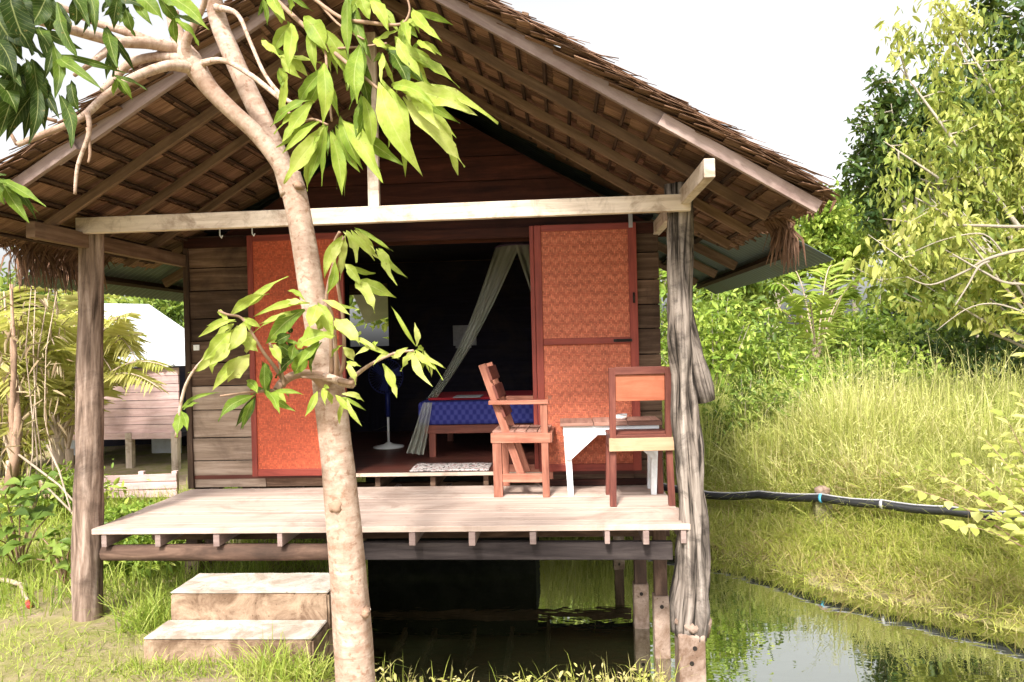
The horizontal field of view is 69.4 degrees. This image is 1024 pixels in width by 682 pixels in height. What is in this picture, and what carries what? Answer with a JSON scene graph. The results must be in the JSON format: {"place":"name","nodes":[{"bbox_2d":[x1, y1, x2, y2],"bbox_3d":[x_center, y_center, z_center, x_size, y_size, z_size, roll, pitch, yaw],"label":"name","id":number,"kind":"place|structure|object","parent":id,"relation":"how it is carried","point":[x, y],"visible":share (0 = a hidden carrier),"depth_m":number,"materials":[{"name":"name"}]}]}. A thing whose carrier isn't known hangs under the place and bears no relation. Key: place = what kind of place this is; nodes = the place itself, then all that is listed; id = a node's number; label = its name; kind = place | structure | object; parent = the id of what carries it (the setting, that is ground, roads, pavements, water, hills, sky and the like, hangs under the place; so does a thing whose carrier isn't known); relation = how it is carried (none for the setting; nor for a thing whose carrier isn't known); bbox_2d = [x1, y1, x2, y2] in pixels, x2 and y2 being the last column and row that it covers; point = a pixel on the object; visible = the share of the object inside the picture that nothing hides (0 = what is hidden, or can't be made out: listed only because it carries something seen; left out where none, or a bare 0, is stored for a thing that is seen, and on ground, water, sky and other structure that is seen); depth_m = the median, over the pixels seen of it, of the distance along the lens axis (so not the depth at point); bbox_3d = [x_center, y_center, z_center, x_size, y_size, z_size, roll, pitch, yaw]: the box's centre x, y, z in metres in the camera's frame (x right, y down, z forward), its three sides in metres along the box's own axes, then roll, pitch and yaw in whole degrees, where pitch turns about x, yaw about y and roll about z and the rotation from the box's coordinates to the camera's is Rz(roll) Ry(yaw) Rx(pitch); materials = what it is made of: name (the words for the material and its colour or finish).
{"place":"outdoors","nodes":[
{"label":"outdoors","id":0,"kind":"place"},
{"bbox_2d":[65,565,244,654],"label":"tuft grass","id":1,"kind":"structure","parent":0,"point":[152,613],"depth_m":4.61,"materials":[{"name":"green plant"}]},
{"bbox_2d":[97,645,280,681],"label":"tuft grass","id":2,"kind":"structure","parent":0,"point":[202,663],"depth_m":3.92,"materials":[{"name":"green plant"}]},
{"bbox_2d":[206,625,408,681],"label":"tuft grass","id":3,"kind":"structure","parent":0,"point":[302,668],"depth_m":3.76,"materials":[{"name":"green plant"}]},
{"bbox_2d":[0,334,1023,681],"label":"ground","id":4,"kind":"structure","parent":0,"point":[148,460],"depth_m":4.65,"materials":[{"name":"green plant"}]},
{"bbox_2d":[0,577,31,608],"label":"hose","id":5,"kind":"object","parent":4,"relation":"on","point":[16,583],"visible":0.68,"depth_m":5.26,"materials":[{"name":"white plastic"}]},
{"bbox_2d":[0,471,58,569],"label":"broadleaf plant","id":6,"kind":"object","parent":4,"relation":"on","point":[35,513],"visible":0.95,"depth_m":5.77,"materials":[{"name":"green plant"}]},
{"bbox_2d":[0,284,72,513],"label":"vine trunk","id":7,"kind":"object","parent":4,"relation":"on","point":[15,432],"visible":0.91,"depth_m":7.50,"materials":[{"name":"beige plant"}]},
{"bbox_2d":[0,300,74,477],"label":"bamboo clump","id":8,"kind":"object","parent":4,"relation":"on","point":[4,457],"visible":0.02,"depth_m":10.07,"materials":[{"name":"green plant"}]},
{"bbox_2d":[0,291,75,452],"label":"bush","id":9,"kind":"object","parent":4,"relation":"on","point":[44,444],"depth_m":12.89,"materials":[{"name":"green plant"}]},
{"bbox_2d":[0,262,76,331],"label":"background tree","id":10,"kind":"object","parent":4,"relation":"on","point":[4,287],"visible":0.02,"depth_m":23.26,"materials":[{"name":"green plant"}]},
{"bbox_2d":[0,286,106,501],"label":"palm clump","id":11,"kind":"object","parent":4,"relation":"on","point":[57,353],"visible":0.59,"depth_m":8.16,"materials":[{"name":"green plant"}]},
{"bbox_2d":[17,522,107,583],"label":"broadleaf plant","id":12,"kind":"object","parent":4,"relation":"on","point":[59,548],"visible":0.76,"depth_m":5.33,"materials":[{"name":"green plant"}]},
{"bbox_2d":[0,282,126,311],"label":"background tree","id":13,"kind":"object","parent":4,"relation":"on","point":[110,296],"visible":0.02,"depth_m":27.64,"materials":[{"name":"green plant"}]},
{"bbox_2d":[0,457,150,524],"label":"weed bush","id":14,"kind":"object","parent":4,"relation":"on","point":[68,478],"visible":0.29,"depth_m":7.52,"materials":[{"name":"green plant"}]},
{"bbox_2d":[1,274,153,473],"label":"palm clump","id":15,"kind":"object","parent":4,"relation":"on","point":[120,328],"visible":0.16,"depth_m":9.01,"materials":[{"name":"green plant"}]},
{"bbox_2d":[9,300,176,476],"bbox_3d":[-5.178,0.781,8.902,2.424,2.574,1.159,-1,0,4],"label":"young palm","id":16,"kind":"object","parent":4,"relation":"on","point":[68,413],"visible":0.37,"depth_m":8.86,"materials":[{"name":"green plant"}]},
{"bbox_2d":[20,303,186,470],"bbox_3d":[-5.992,0.749,11.755,3.027,2.816,2.588,-1,0,4],"label":"neighbour hut","id":17,"kind":"object","parent":4,"relation":"on","point":[139,417],"visible":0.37,"depth_m":10.58,"materials":[{"name":"wood"}]},
{"bbox_2d":[65,495,157,531],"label":"weed bush","id":18,"kind":"object","parent":4,"relation":"on","point":[116,512],"visible":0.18,"depth_m":6.86,"materials":[{"name":"green plant"}]},
{"bbox_2d":[119,498,153,504],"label":"weed bush","id":19,"kind":"object","parent":4,"relation":"on","point":[151,501],"depth_m":7.42,"materials":[{"name":"green plant"}]},
{"bbox_2d":[104,470,178,500],"bbox_3d":[-4.164,1.709,8.211,0.951,0.522,0.072,-1,0,4],"label":"plank fence","id":20,"kind":"object","parent":4,"relation":"on","point":[171,480],"visible":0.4,"depth_m":8.17,"materials":[{"name":"beige wood"}]},
{"bbox_2d":[104,296,183,327],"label":"background tree","id":21,"kind":"object","parent":4,"relation":"on","point":[173,310],"visible":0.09,"depth_m":24.38,"materials":[{"name":"green plant"}]},
{"bbox_2d":[103,534,203,583],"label":"weed bush","id":22,"kind":"object","parent":4,"relation":"on","point":[140,539],"visible":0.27,"depth_m":5.62,"materials":[{"name":"green plant"}]},
{"bbox_2d":[0,480,328,620],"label":"long grass","id":23,"kind":"structure","parent":4,"relation":"on","point":[41,565],"depth_m":5.48,"materials":[{"name":"green plant"}]},
{"bbox_2d":[0,542,379,681],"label":"lawn grass","id":24,"kind":"structure","parent":4,"relation":"on","point":[59,644],"depth_m":4.12,"materials":[{"name":"green plant"}]},
{"bbox_2d":[223,487,241,488],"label":"weed bush","id":25,"kind":"object","parent":4,"relation":"on","point":[232,488],"visible":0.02,"depth_m":7.50,"materials":[{"name":"green plant"}]},
{"bbox_2d":[144,573,333,673],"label":"concrete steps","id":26,"kind":"structure","parent":4,"relation":"on","point":[222,611],"depth_m":4.29,"materials":[{"name":"beige concrete"}]},
{"bbox_2d":[0,0,497,681],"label":"mango tree","id":27,"kind":"object","parent":4,"relation":"on","point":[26,100],"visible":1,"depth_m":2.99,"materials":[{"name":"green plant"}]},
{"bbox_2d":[349,295,388,338],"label":"background tree","id":28,"kind":"object","parent":4,"relation":"on","point":[384,325],"visible":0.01,"depth_m":21.02,"materials":[{"name":"green plant"}]},
{"bbox_2d":[0,0,839,681],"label":"bungalow","id":29,"kind":"object","parent":4,"relation":"on","point":[604,188],"visible":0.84,"depth_m":5.11,"materials":[{"name":"wood"}]},
{"bbox_2d":[246,232,346,475],"bbox_3d":[-1.681,0.109,5.802,0.765,1.895,0.035,-1,0,4],"label":"sliding door","id":30,"kind":"structure","parent":29,"relation":"in","point":[286,443],"depth_m":5.81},
{"bbox_2d":[345,280,391,348],"bbox_3d":[-1.634,-0.303,8.972,0.524,0.784,0.840,-1,0,4],"label":"window","id":31,"kind":"structure","parent":29,"relation":"in","point":[382,308],"depth_m":8.95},
{"bbox_2d":[368,358,403,448],"bbox_3d":[-1.229,0.606,7.255,0.318,0.874,0.299,-1,0,-35],"label":"standing fan","id":32,"kind":"object","parent":29,"relation":"on","point":[384,386],"visible":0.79,"depth_m":7.21},
{"bbox_2d":[409,462,492,471],"bbox_3d":[-0.485,1.018,5.986,0.630,0.018,0.361,-1,0,4],"label":"floor mat","id":33,"kind":"object","parent":29,"relation":"on","point":[466,466],"visible":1,"depth_m":5.95,"materials":[{"name":"grey fabric"}]},
{"bbox_2d":[453,325,476,347],"bbox_3d":[-0.543,-0.050,8.484,0.268,0.263,0.024,-1,0,4],"label":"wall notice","id":34,"kind":"object","parent":29,"relation":"attached to","point":[464,336],"depth_m":8.48,"materials":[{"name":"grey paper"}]},
{"bbox_2d":[418,391,537,456],"bbox_3d":[0.149,0.762,7.036,1.880,0.495,1.160,-1,0,4],"label":"bed","id":35,"kind":"object","parent":29,"relation":"on","point":[450,418],"visible":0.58,"depth_m":6.50,"materials":[{"name":"blue fabric"}]},
{"bbox_2d":[428,390,532,400],"bbox_3d":[-0.266,0.508,6.992,0.930,0.030,0.840,-1,0,4],"label":"red blanket","id":36,"kind":"object","parent":35,"relation":"on","point":[475,395],"visible":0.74,"depth_m":6.84,"materials":[{"name":"fabric"}]},
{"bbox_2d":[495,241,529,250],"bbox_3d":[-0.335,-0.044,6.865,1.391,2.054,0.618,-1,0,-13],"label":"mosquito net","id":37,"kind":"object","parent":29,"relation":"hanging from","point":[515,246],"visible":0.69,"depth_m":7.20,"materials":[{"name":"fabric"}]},
{"bbox_2d":[479,362,554,496],"bbox_3d":[0.049,0.638,5.524,0.526,0.963,0.479,-1,0,7],"label":"armchair","id":38,"kind":"object","parent":29,"relation":"on","point":[508,435],"visible":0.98,"depth_m":5.32,"materials":[{"name":"red wood"}]},
{"bbox_2d":[529,214,641,471],"bbox_3d":[0.557,0.015,5.651,0.813,1.957,0.066,-1,0,5],"label":"sliding door","id":39,"kind":"structure","parent":29,"relation":"in","point":[584,295],"depth_m":5.65,"materials":[{"name":"orange wicker"}]},
{"bbox_2d":[560,416,661,495],"bbox_3d":[0.717,0.838,5.413,0.716,0.531,0.340,-1,0,4],"label":"side table","id":40,"kind":"object","parent":29,"relation":"on","point":[579,434],"visible":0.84,"depth_m":5.28,"materials":[{"name":"white paint"}]},
{"bbox_2d":[616,413,626,419],"bbox_3d":[0.788,0.552,5.397,0.108,0.041,0.106,-1,0,4],"label":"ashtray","id":41,"kind":"object","parent":40,"relation":"on","point":[621,416],"visible":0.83,"depth_m":5.36,"materials":[{"name":"white ceramic"}]},
{"bbox_2d":[605,366,675,506],"bbox_3d":[0.864,0.635,5.114,0.432,0.931,0.457,-1,0,2],"label":"dining chair","id":42,"kind":"object","parent":29,"relation":"on","point":[647,383],"visible":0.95,"depth_m":4.91,"materials":[{"name":"red wood"}]},
{"bbox_2d":[375,659,673,681],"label":"shore weeds","id":43,"kind":"object","parent":4,"relation":"on","point":[636,678],"visible":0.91,"depth_m":4.00,"materials":[{"name":"green plant"}]},
{"bbox_2d":[378,652,691,681],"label":"shore grass","id":44,"kind":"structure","parent":4,"relation":"on","point":[630,670],"depth_m":4.06,"materials":[{"name":"green plant"}]},
{"bbox_2d":[357,348,804,482],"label":"reeds","id":45,"kind":"object","parent":4,"relation":"on","point":[706,457],"depth_m":9.27,"materials":[{"name":"green plant"}]},
{"bbox_2d":[659,268,695,320],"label":"background tree","id":46,"kind":"object","parent":4,"relation":"on","point":[662,274],"visible":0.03,"depth_m":18.95,"materials":[{"name":"green plant"}]},
{"bbox_2d":[660,286,778,406],"bbox_3d":[2.887,0.272,10.848,2.188,2.943,2.099,-1,0,4],"label":"shrub","id":47,"kind":"object","parent":4,"relation":"on","point":[720,355],"visible":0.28,"depth_m":10.70,"materials":[{"name":"green plant"}]},
{"bbox_2d":[659,283,791,363],"bbox_3d":[4.159,-0.036,15.714,3.200,3.467,2.945,-1,0,43],"label":"shrub","id":48,"kind":"object","parent":4,"relation":"on","point":[694,300],"visible":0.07,"depth_m":15.56,"materials":[{"name":"green plant"}]},
{"bbox_2d":[660,218,803,326],"bbox_3d":[6.255,-1.729,22.643,4.702,6.979,4.214,-1,0,-33],"label":"background tree","id":49,"kind":"object","parent":4,"relation":"on","point":[753,287],"visible":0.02,"depth_m":21.70,"materials":[{"name":"green plant"}]},
{"bbox_2d":[698,361,803,463],"bbox_3d":[2.971,0.996,9.627,1.607,1.508,1.661,-1,0,-45],"label":"shrub","id":50,"kind":"object","parent":4,"relation":"on","point":[751,402],"visible":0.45,"depth_m":9.36,"materials":[{"name":"green plant"}]},
{"bbox_2d":[730,275,808,345],"bbox_3d":[8.013,-1.121,26.537,4.790,5.440,3.755,-1,0,4],"label":"background tree","id":51,"kind":"object","parent":4,"relation":"on","point":[771,296],"visible":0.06,"depth_m":25.76,"materials":[{"name":"green plant"}]},
{"bbox_2d":[699,280,847,395],"bbox_3d":[4.097,0.397,11.954,2.663,2.698,2.691,-1,0,-30],"label":"shrub","id":52,"kind":"object","parent":4,"relation":"on","point":[771,330],"visible":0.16,"depth_m":11.63,"materials":[{"name":"green plant"}]},
{"bbox_2d":[732,370,840,429],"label":"shrub","id":53,"kind":"object","parent":4,"relation":"on","point":[798,399],"visible":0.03,"depth_m":9.92,"materials":[{"name":"green plant"}]},
{"bbox_2d":[769,216,811,336],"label":"background tree","id":54,"kind":"object","parent":4,"relation":"on","point":[788,279],"visible":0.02,"depth_m":29.10,"materials":[{"name":"green plant"}]},
{"bbox_2d":[753,257,867,366],"bbox_3d":[5.879,0.018,14.481,2.276,3.372,1.702,-1,0,-19],"label":"fern palm","id":55,"kind":"object","parent":4,"relation":"on","point":[824,300],"visible":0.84,"depth_m":14.59,"materials":[{"name":"green plant"}]},
{"bbox_2d":[743,328,892,403],"bbox_3d":[4.433,0.760,11.135,2.477,1.942,2.134,-1,0,-36],"label":"shrub","id":56,"kind":"object","parent":4,"relation":"on","point":[794,365],"visible":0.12,"depth_m":10.99,"materials":[{"name":"green plant"}]},
{"bbox_2d":[812,485,832,527],"bbox_3d":[3.147,1.879,7.481,0.170,0.826,0.149,-1,0,4],"label":"pipe post","id":57,"kind":"object","parent":4,"relation":"on","point":[822,489],"visible":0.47,"depth_m":7.43,"materials":[{"name":"concrete"}]},
{"bbox_2d":[663,483,1023,520],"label":"water pipe","id":58,"kind":"object","parent":57,"relation":"attached to","point":[859,502],"visible":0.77,"depth_m":7.20,"materials":[{"name":"black plastic"}]},
{"bbox_2d":[794,180,883,309],"bbox_3d":[11.989,-2.213,28.008,3.841,7.499,3.366,-1,0,4],"label":"background tree","id":59,"kind":"object","parent":4,"relation":"on","point":[826,232],"visible":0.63,"depth_m":27.13,"materials":[{"name":"green plant"}]},
{"bbox_2d":[663,317,1023,607],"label":"field grass","id":60,"kind":"structure","parent":4,"relation":"on","point":[928,411],"depth_m":8.41,"materials":[{"name":"green plant"}]},
{"bbox_2d":[664,436,1023,630],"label":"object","id":61,"kind":"object","parent":4,"relation":"on","point":[879,570],"visible":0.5,"depth_m":6.78,"materials":[{"name":"green plant"}]},
{"bbox_2d":[665,448,1023,631],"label":"bank grass","id":62,"kind":"structure","parent":4,"relation":"on","point":[928,559],"depth_m":6.71,"materials":[{"name":"green plant"}]},
{"bbox_2d":[818,182,879,318],"bbox_3d":[14.233,-2.828,29.928,4.478,8.474,3.185,-1,0,4],"label":"background tree","id":63,"kind":"object","parent":4,"relation":"on","point":[853,303],"visible":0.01,"depth_m":30.11,"materials":[{"name":"green plant"}]},
{"bbox_2d":[771,287,935,371],"bbox_3d":[7.554,0.178,16.378,4.005,2.822,3.558,-1,0,4],"label":"shrub","id":64,"kind":"object","parent":4,"relation":"on","point":[848,323],"visible":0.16,"depth_m":15.97,"materials":[{"name":"green plant"}]},
{"bbox_2d":[803,361,906,396],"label":"shrub","id":65,"kind":"object","parent":4,"relation":"on","point":[863,377],"depth_m":11.30,"materials":[{"name":"green plant"}]},
{"bbox_2d":[841,165,921,289],"bbox_3d":[13.896,-2.626,24.991,5.208,8.206,4.216,-1,0,-11],"label":"background tree","id":66,"kind":"object","parent":4,"relation":"on","point":[866,232],"visible":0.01,"depth_m":24.95,"materials":[{"name":"green plant"}]},
{"bbox_2d":[809,330,959,395],"bbox_3d":[6.292,0.746,12.582,2.325,1.854,2.437,-1,0,-13],"label":"shrub","id":67,"kind":"object","parent":4,"relation":"on","point":[901,358],"visible":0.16,"depth_m":12.43,"materials":[{"name":"green plant"}]},
{"bbox_2d":[816,290,974,345],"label":"shrub","id":68,"kind":"object","parent":4,"relation":"on","point":[892,312],"visible":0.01,"depth_m":17.56,"materials":[{"name":"green plant"}]},
{"bbox_2d":[816,300,983,376],"bbox_3d":[8.238,0.351,15.503,4.141,2.487,4.276,-1,0,4],"label":"shrub","id":69,"kind":"object","parent":4,"relation":"on","point":[901,323],"visible":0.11,"depth_m":15.38,"materials":[{"name":"green plant"}]},
{"bbox_2d":[833,65,993,255],"bbox_3d":[11.430,-3.094,21.330,4.295,9.480,3.847,-1,0,40],"label":"dark leaf tree","id":70,"kind":"object","parent":4,"relation":"on","point":[890,107],"visible":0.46,"depth_m":20.87,"materials":[{"name":"green plant"}]},
{"bbox_2d":[842,179,1023,348],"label":"yellow leaf tree","id":71,"kind":"object","parent":4,"relation":"on","point":[958,235],"visible":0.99,"depth_m":9.01,"materials":[{"name":"plant"}]},
{"bbox_2d":[860,0,1023,306],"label":"yellow leaf tree","id":72,"kind":"object","parent":4,"relation":"on","point":[998,181],"visible":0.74,"depth_m":11.64,"materials":[{"name":"plant"}]},
{"bbox_2d":[866,245,1023,344],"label":"background tree","id":73,"kind":"object","parent":4,"relation":"on","point":[903,297],"visible":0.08,"depth_m":17.46,"materials":[{"name":"green plant"}]},
{"bbox_2d":[870,297,1023,391],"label":"shrub","id":74,"kind":"object","parent":4,"relation":"on","point":[990,342],"visible":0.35,"depth_m":13.42,"materials":[{"name":"green plant"}]},
{"bbox_2d":[870,174,1023,337],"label":"background tree","id":75,"kind":"object","parent":4,"relation":"on","point":[1002,245],"visible":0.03,"depth_m":16.89,"materials":[{"name":"green plant"}]},
{"bbox_2d":[897,392,1023,553],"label":"round leaf shrub","id":76,"kind":"object","parent":4,"relation":"on","point":[1009,524],"visible":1,"depth_m":5.15,"materials":[{"name":"yellow plant"}]},
{"bbox_2d":[908,0,1023,348],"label":"dark leaf tree","id":77,"kind":"object","parent":4,"relation":"on","point":[1009,22],"visible":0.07,"depth_m":22.18,"materials":[{"name":"green plant"}]},
{"bbox_2d":[996,281,1023,357],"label":"round leaf shrub","id":78,"kind":"object","parent":4,"relation":"on","point":[1005,332],"visible":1,"depth_m":6.27,"materials":[{"name":"green plant"}]},
{"bbox_2d":[0,0,1023,346],"label":"sky","id":79,"kind":"structure","parent":0,"point":[788,74],"materials":[{"name":"white"}]},
{"bbox_2d":[365,530,1023,681],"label":"pond water","id":80,"kind":"structure","parent":0,"point":[481,619],"depth_m":5.48,"materials":[{"name":"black liquid"}]}
]}

